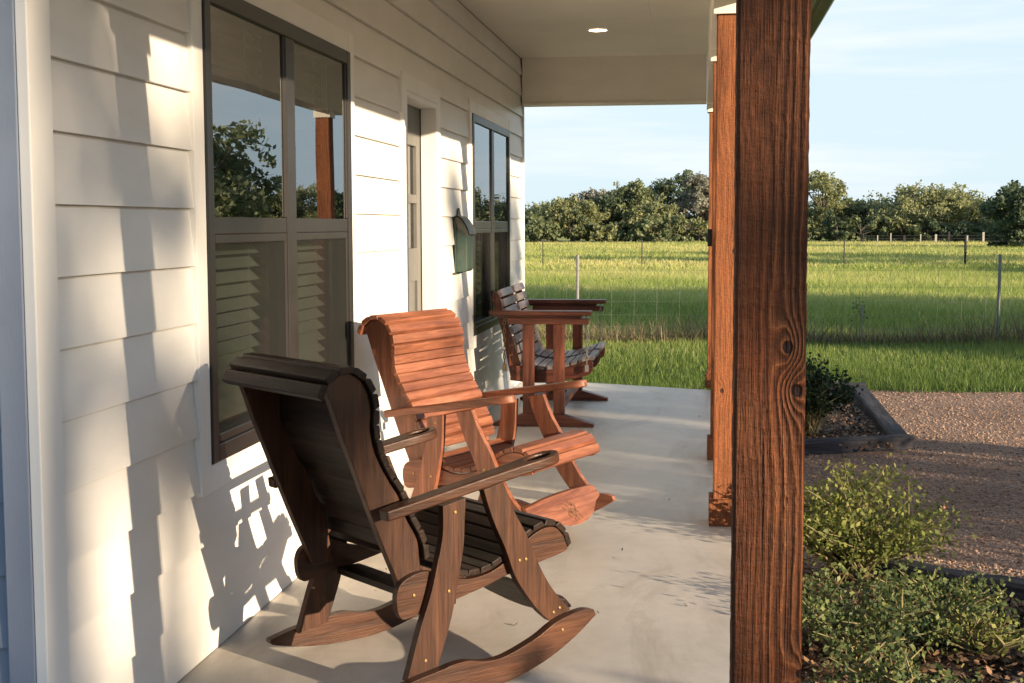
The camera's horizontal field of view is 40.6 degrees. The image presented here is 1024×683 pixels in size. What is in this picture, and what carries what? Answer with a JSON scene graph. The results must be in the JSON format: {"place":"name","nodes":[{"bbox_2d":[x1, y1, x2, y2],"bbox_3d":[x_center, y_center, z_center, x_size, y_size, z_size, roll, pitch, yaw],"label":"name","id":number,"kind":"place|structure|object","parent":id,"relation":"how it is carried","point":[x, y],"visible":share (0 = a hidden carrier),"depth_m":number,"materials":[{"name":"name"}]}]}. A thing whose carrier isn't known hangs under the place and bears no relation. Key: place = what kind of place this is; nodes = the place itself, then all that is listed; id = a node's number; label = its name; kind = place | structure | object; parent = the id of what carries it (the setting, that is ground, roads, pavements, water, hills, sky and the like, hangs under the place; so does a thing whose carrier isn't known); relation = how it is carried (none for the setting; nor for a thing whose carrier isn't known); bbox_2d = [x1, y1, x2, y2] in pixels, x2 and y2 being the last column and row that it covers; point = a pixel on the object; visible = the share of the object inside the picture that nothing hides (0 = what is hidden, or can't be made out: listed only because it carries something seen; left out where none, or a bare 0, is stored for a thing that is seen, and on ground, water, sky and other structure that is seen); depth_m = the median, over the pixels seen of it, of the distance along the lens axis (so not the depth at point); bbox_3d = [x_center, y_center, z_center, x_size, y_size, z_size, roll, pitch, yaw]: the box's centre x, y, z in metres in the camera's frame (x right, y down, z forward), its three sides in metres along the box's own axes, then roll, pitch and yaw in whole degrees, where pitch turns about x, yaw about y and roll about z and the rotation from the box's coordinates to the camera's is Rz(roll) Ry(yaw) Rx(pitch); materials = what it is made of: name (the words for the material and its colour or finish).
{"place":"outdoors","nodes":[
{"label":"outdoors","id":0,"kind":"place"},
{"bbox_2d":[0,0,833,682],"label":"house","id":1,"kind":"structure","parent":0,"point":[196,196],"depth_m":4.22,"materials":[{"name":"paint"}]},
{"bbox_2d":[185,0,357,497],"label":"window","id":2,"kind":"structure","parent":1,"relation":"in","point":[282,283],"depth_m":5.11,"materials":[{"name":"paint"}]},
{"bbox_2d":[407,104,420,311],"bbox_3d":[-0.618,-0.322,7.845,0.045,2.035,0.820,0,5,8],"label":"door","id":3,"kind":"structure","parent":1,"relation":"in","point":[413,114],"depth_m":8.10,"materials":[{"name":"paint"}]},
{"bbox_2d":[454,208,475,273],"bbox_3d":[-0.300,-0.650,8.939,0.096,0.425,0.270,0,5,8],"label":"wall lantern","id":4,"kind":"object","parent":1,"relation":"attached to","point":[464,230],"visible":1,"depth_m":8.83,"materials":[{"name":"metal"}]},
{"bbox_2d":[467,98,510,349],"bbox_3d":[-0.219,-0.873,10.392,0.164,1.705,2.010,0,5,8],"label":"window","id":5,"kind":"structure","parent":1,"relation":"in","point":[491,271],"depth_m":10.29,"materials":[{"name":"paint"}]},
{"bbox_2d":[587,28,608,31],"bbox_3d":[0.640,-2.317,10.298,0.164,0.007,0.164,0,5,8],"label":"ceiling light","id":6,"kind":"object","parent":1,"relation":"attached to","point":[598,30],"visible":1,"depth_m":10.28,"materials":[{"name":"glass"}]},
{"bbox_2d":[177,381,730,682],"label":"porch floor","id":7,"kind":"structure","parent":0,"point":[643,465],"depth_m":5.18,"materials":[{"name":"concrete"}]},
{"bbox_2d":[222,352,595,682],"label":"rocking chair","id":8,"kind":"object","parent":7,"relation":"on","point":[335,481],"visible":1,"depth_m":4.18,"materials":[{"name":"brown wood"}]},
{"bbox_2d":[357,308,615,525],"bbox_3d":[-0.122,0.369,6.101,0.961,0.984,0.720,3,6,30],"label":"rocking chair","id":9,"kind":"object","parent":7,"relation":"on","point":[426,376],"visible":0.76,"depth_m":6.03,"materials":[{"name":"brown wood"}]},
{"bbox_2d":[489,282,607,426],"bbox_3d":[0.296,0.055,10.150,0.720,0.927,1.575,0,5,8],"label":"porch glider","id":10,"kind":"object","parent":7,"relation":"on","point":[531,361],"visible":0.99,"depth_m":9.56,"materials":[{"name":"red wood"}]},
{"bbox_2d":[524,0,1023,214],"label":"sky","id":11,"kind":"structure","parent":0,"point":[908,92],"materials":[{"name":"blue"}]},
{"bbox_2d":[525,240,1023,270],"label":"field grass","id":12,"kind":"structure","parent":0,"point":[981,255],"depth_m":65.48,"materials":[{"name":"green plant"}]},
{"bbox_2d":[525,234,1023,343],"bbox_3d":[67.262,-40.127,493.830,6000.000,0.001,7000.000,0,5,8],"label":"field","id":13,"kind":"structure","parent":0,"point":[561,239],"depth_m":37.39,"materials":[{"name":"green plant"}]},
{"bbox_2d":[525,223,537,241],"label":"bush","id":14,"kind":"object","parent":13,"relation":"on","point":[533,238],"visible":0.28,"depth_m":118.72,"materials":[{"name":"green plant"}]},
{"bbox_2d":[525,202,548,241],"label":"broadleaf tree","id":15,"kind":"object","parent":13,"relation":"on","point":[534,210],"visible":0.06,"depth_m":127.03,"materials":[{"name":"green plant"}]},
{"bbox_2d":[525,199,572,241],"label":"broadleaf tree","id":16,"kind":"object","parent":13,"relation":"on","point":[527,205],"visible":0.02,"depth_m":132.89,"materials":[{"name":"green plant"}]},
{"bbox_2d":[526,214,579,241],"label":"bush","id":17,"kind":"object","parent":13,"relation":"on","point":[540,225],"visible":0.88,"depth_m":120.14,"materials":[{"name":"green plant"}]},
{"bbox_2d":[525,196,610,242],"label":"broadleaf tree","id":18,"kind":"object","parent":13,"relation":"on","point":[560,212],"visible":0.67,"depth_m":122.38,"materials":[{"name":"green plant"}]},
{"bbox_2d":[570,209,594,242],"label":"bush","id":19,"kind":"object","parent":13,"relation":"on","point":[585,230],"visible":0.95,"depth_m":120.25,"materials":[{"name":"green plant"}]},
{"bbox_2d":[569,187,614,213],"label":"broadleaf tree","id":20,"kind":"object","parent":13,"relation":"on","point":[588,195],"visible":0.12,"depth_m":134.20,"materials":[{"name":"green plant"}]},
{"bbox_2d":[574,192,635,240],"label":"broadleaf tree","id":21,"kind":"object","parent":13,"relation":"on","point":[607,201],"visible":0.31,"depth_m":124.36,"materials":[{"name":"green plant"}]},
{"bbox_2d":[590,222,621,242],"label":"bush","id":22,"kind":"object","parent":13,"relation":"on","point":[609,230],"visible":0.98,"depth_m":118.90,"materials":[{"name":"green plant"}]},
{"bbox_2d":[602,221,646,241],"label":"bush","id":23,"kind":"object","parent":13,"relation":"on","point":[625,237],"visible":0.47,"depth_m":121.92,"materials":[{"name":"green plant"}]},
{"bbox_2d":[606,178,667,240],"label":"broadleaf tree","id":24,"kind":"object","parent":13,"relation":"on","point":[633,193],"visible":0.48,"depth_m":125.63,"materials":[{"name":"green plant"}]},
{"bbox_2d":[627,215,672,241],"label":"bush","id":25,"kind":"object","parent":13,"relation":"on","point":[641,235],"visible":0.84,"depth_m":119.12,"materials":[{"name":"green plant"}]},
{"bbox_2d":[616,192,692,240],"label":"broadleaf tree","id":26,"kind":"object","parent":13,"relation":"on","point":[637,214],"visible":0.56,"depth_m":122.47,"materials":[{"name":"green plant"}]},
{"bbox_2d":[641,213,693,242],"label":"bush","id":27,"kind":"object","parent":13,"relation":"on","point":[677,219],"visible":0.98,"depth_m":118.26,"materials":[{"name":"green plant"}]},
{"bbox_2d":[647,169,703,235],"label":"broadleaf tree","id":28,"kind":"object","parent":13,"relation":"on","point":[668,187],"visible":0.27,"depth_m":130.75,"materials":[{"name":"green plant"}]},
{"bbox_2d":[672,173,708,240],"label":"broadleaf tree","id":29,"kind":"object","parent":13,"relation":"on","point":[697,195],"visible":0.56,"depth_m":124.42,"materials":[{"name":"green plant"}]},
{"bbox_2d":[675,216,708,241],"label":"bush","id":30,"kind":"object","parent":13,"relation":"on","point":[699,224],"visible":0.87,"depth_m":120.39,"materials":[{"name":"green plant"}]},
{"bbox_2d":[689,189,708,221],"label":"broadleaf tree","id":31,"kind":"object","parent":13,"relation":"on","point":[694,216],"visible":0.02,"depth_m":125.72,"materials":[{"name":"green plant"}]},
{"bbox_2d":[525,254,1017,341],"bbox_3d":[2.969,-0.550,18.507,28.904,1.220,0.062,0,5,8],"label":"wire fence","id":32,"kind":"object","parent":13,"relation":"on","point":[999,287],"visible":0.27,"depth_m":18.21,"materials":[{"name":"grey metal"}]},
{"bbox_2d":[531,309,1023,346],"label":"dry weeds","id":33,"kind":"object","parent":13,"relation":"on","point":[631,336],"visible":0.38,"depth_m":18.26,"materials":[{"name":"green plant"}]},
{"bbox_2d":[542,235,1023,265],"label":"wire fence","id":34,"kind":"object","parent":13,"relation":"on","point":[965,244],"visible":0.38,"depth_m":49.77,"materials":[{"name":"grey"}]},
{"bbox_2d":[808,218,813,227],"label":"bush","id":35,"kind":"object","parent":13,"relation":"on","point":[810,222],"visible":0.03,"depth_m":117.83,"materials":[{"name":"green plant"}]},
{"bbox_2d":[808,227,821,240],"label":"bush","id":36,"kind":"object","parent":13,"relation":"on","point":[818,230],"visible":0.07,"depth_m":118.97,"materials":[{"name":"green plant"}]},
{"bbox_2d":[808,170,854,240],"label":"broadleaf tree","id":37,"kind":"object","parent":13,"relation":"on","point":[830,196],"visible":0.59,"depth_m":123.75,"materials":[{"name":"green plant"}]},
{"bbox_2d":[814,209,848,241],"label":"bush","id":38,"kind":"object","parent":13,"relation":"on","point":[830,221],"visible":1,"depth_m":118.07,"materials":[{"name":"green plant"}]},
{"bbox_2d":[810,205,871,239],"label":"broadleaf tree","id":39,"kind":"object","parent":13,"relation":"on","point":[823,236],"visible":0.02,"depth_m":132.41,"materials":[{"name":"green plant"}]},
{"bbox_2d":[846,214,895,241],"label":"bush","id":40,"kind":"object","parent":13,"relation":"on","point":[871,226],"visible":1,"depth_m":118.22,"materials":[{"name":"green plant"}]},
{"bbox_2d":[835,195,909,240],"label":"broadleaf tree","id":41,"kind":"object","parent":13,"relation":"on","point":[860,211],"visible":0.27,"depth_m":126.01,"materials":[{"name":"green plant"}]},
{"bbox_2d":[866,215,907,241],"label":"bush","id":42,"kind":"object","parent":13,"relation":"on","point":[893,233],"visible":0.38,"depth_m":120.02,"materials":[{"name":"green plant"}]},
{"bbox_2d":[875,212,928,241],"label":"bush","id":43,"kind":"object","parent":13,"relation":"on","point":[915,228],"visible":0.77,"depth_m":118.24,"materials":[{"name":"green plant"}]},
{"bbox_2d":[855,179,994,241],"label":"broadleaf tree","id":44,"kind":"object","parent":13,"relation":"on","point":[912,198],"visible":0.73,"depth_m":119.55,"materials":[{"name":"green plant"}]},
{"bbox_2d":[863,232,1001,242],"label":"rail fence","id":45,"kind":"object","parent":13,"relation":"on","point":[983,235],"visible":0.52,"depth_m":111.97,"materials":[{"name":"wood"}]},
{"bbox_2d":[917,216,970,241],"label":"bush","id":46,"kind":"object","parent":13,"relation":"on","point":[934,225],"visible":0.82,"depth_m":114.90,"materials":[{"name":"green plant"}]},
{"bbox_2d":[914,185,998,240],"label":"broadleaf tree","id":47,"kind":"object","parent":13,"relation":"on","point":[974,214],"visible":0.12,"depth_m":122.64,"materials":[{"name":"green plant"}]},
{"bbox_2d":[938,219,981,241],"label":"bush","id":48,"kind":"object","parent":13,"relation":"on","point":[949,225],"visible":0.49,"depth_m":116.56,"materials":[{"name":"green plant"}]},
{"bbox_2d":[931,216,999,239],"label":"broadleaf tree","id":49,"kind":"object","parent":13,"relation":"on","point":[978,221],"visible":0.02,"depth_m":125.31,"materials":[{"name":"green plant"}]},
{"bbox_2d":[969,221,994,241],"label":"bush","id":50,"kind":"object","parent":13,"relation":"on","point":[977,227],"visible":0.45,"depth_m":118.16,"materials":[{"name":"green plant"}]},
{"bbox_2d":[977,179,1023,246],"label":"broadleaf tree","id":51,"kind":"object","parent":13,"relation":"on","point":[1001,205],"visible":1,"depth_m":87.11,"materials":[{"name":"green plant"}]},
{"bbox_2d":[981,212,1021,237],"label":"broadleaf tree","id":52,"kind":"object","parent":13,"relation":"on","point":[990,220],"visible":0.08,"depth_m":114.74,"materials":[{"name":"green plant"}]},
{"bbox_2d":[538,335,1023,392],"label":"lawn","id":53,"kind":"structure","parent":0,"point":[876,360],"depth_m":15.34,"materials":[{"name":"green plant"}]},
{"bbox_2d":[824,381,865,390],"bbox_3d":[2.659,0.439,12.861,1.220,0.136,0.137,0,5,8],"label":"landscape timber","id":54,"kind":"object","parent":53,"relation":"on","point":[851,383],"visible":0.09,"depth_m":12.75,"materials":[{"name":"grey wood"}]},
{"bbox_2d":[848,297,868,343],"bbox_3d":[4.515,-0.247,18.046,0.262,0.683,0.241,4,6,42],"label":"sapling","id":55,"kind":"object","parent":53,"relation":"on","point":[861,318],"visible":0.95,"depth_m":18.04,"materials":[{"name":"grey"}]},
{"bbox_2d":[803,389,1023,577],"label":"gravel drive","id":56,"kind":"structure","parent":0,"point":[960,533],"depth_m":8.96,"materials":[{"name":"beige gravel"}]},
{"bbox_2d":[804,395,881,437],"bbox_3d":[2.327,0.608,11.077,1.155,0.001,3.500,0,5,8],"label":"flower bed","id":57,"kind":"object","parent":56,"relation":"on","point":[839,417],"visible":0.17,"depth_m":10.74,"materials":[{"name":"soil"}]},
{"bbox_2d":[805,352,862,434],"bbox_3d":[2.219,0.356,10.180,0.777,0.661,0.696,0,5,8],"label":"evergreen shrub","id":58,"kind":"object","parent":57,"relation":"on","point":[821,396],"visible":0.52,"depth_m":10.07,"materials":[{"name":"green plant"}]},
{"bbox_2d":[804,433,914,455],"bbox_3d":[2.182,0.726,9.553,1.284,0.121,0.137,-2,5,-17],"label":"landscape timber","id":59,"kind":"object","parent":56,"relation":"on","point":[825,445],"visible":0.52,"depth_m":9.55,"materials":[{"name":"grey wood"}]},
{"bbox_2d":[850,385,906,434],"bbox_3d":[2.965,0.581,11.277,0.147,0.115,2.930,1,5,9],"label":"landscape timber","id":60,"kind":"object","parent":56,"relation":"on","point":[882,418],"visible":0.77,"depth_m":11.00,"materials":[{"name":"grey wood"}]},
{"bbox_2d":[801,572,1023,682],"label":"flower bed","id":61,"kind":"object","parent":56,"relation":"on","point":[944,658],"depth_m":4.89,"materials":[{"name":"soil"}]},
{"bbox_2d":[802,554,953,671],"bbox_3d":[1.243,0.938,4.951,0.672,0.386,0.781,0,5,8],"label":"shrub","id":62,"kind":"object","parent":61,"relation":"on","point":[822,617],"visible":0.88,"depth_m":4.89,"materials":[{"name":"green plant"}]},
{"bbox_2d":[803,451,976,580],"bbox_3d":[1.508,0.760,6.059,0.987,0.553,0.984,0,5,8],"label":"shrub","id":63,"kind":"object","parent":61,"relation":"on","point":[845,529],"visible":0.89,"depth_m":5.96,"materials":[{"name":"green plant"}]},
{"bbox_2d":[803,632,981,682],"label":"shrub","id":64,"kind":"object","parent":61,"relation":"on","point":[898,673],"visible":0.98,"depth_m":4.35,"materials":[{"name":"green plant"}]},
{"bbox_2d":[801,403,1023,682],"bbox_3d":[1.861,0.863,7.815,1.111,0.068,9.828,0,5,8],"label":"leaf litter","id":65,"kind":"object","parent":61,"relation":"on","point":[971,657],"visible":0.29,"depth_m":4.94,"materials":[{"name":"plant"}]},
{"bbox_2d":[851,554,1022,650],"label":"shrub","id":66,"kind":"object","parent":61,"relation":"on","point":[961,592],"visible":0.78,"depth_m":5.08,"materials":[{"name":"green plant"}]},
{"bbox_2d":[928,592,1023,659],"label":"shrub","id":67,"kind":"object","parent":61,"relation":"on","point":[996,638],"visible":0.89,"depth_m":4.92,"materials":[{"name":"green plant"}]},
{"bbox_2d":[931,677,1022,682],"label":"shrub","id":68,"kind":"object","parent":61,"relation":"on","point":[950,678],"visible":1,"depth_m":4.12,"materials":[{"name":"green plant"}]},
{"bbox_2d":[803,391,1023,577],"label":"gravel stones","id":69,"kind":"object","parent":56,"relation":"on","point":[981,566],"visible":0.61,"depth_m":8.73,"materials":[{"name":"beige gravel"}]},
{"bbox_2d":[831,554,1023,602],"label":"landscape timber","id":70,"kind":"object","parent":56,"relation":"on","point":[1017,587],"visible":0.32,"depth_m":5.80,"materials":[{"name":"black wood"}]},
{"bbox_2d":[902,559,982,573],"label":"gravel stones","id":71,"kind":"object","parent":56,"relation":"on","point":[974,570],"depth_m":6.03,"materials":[{"name":"beige gravel"}]}
]}

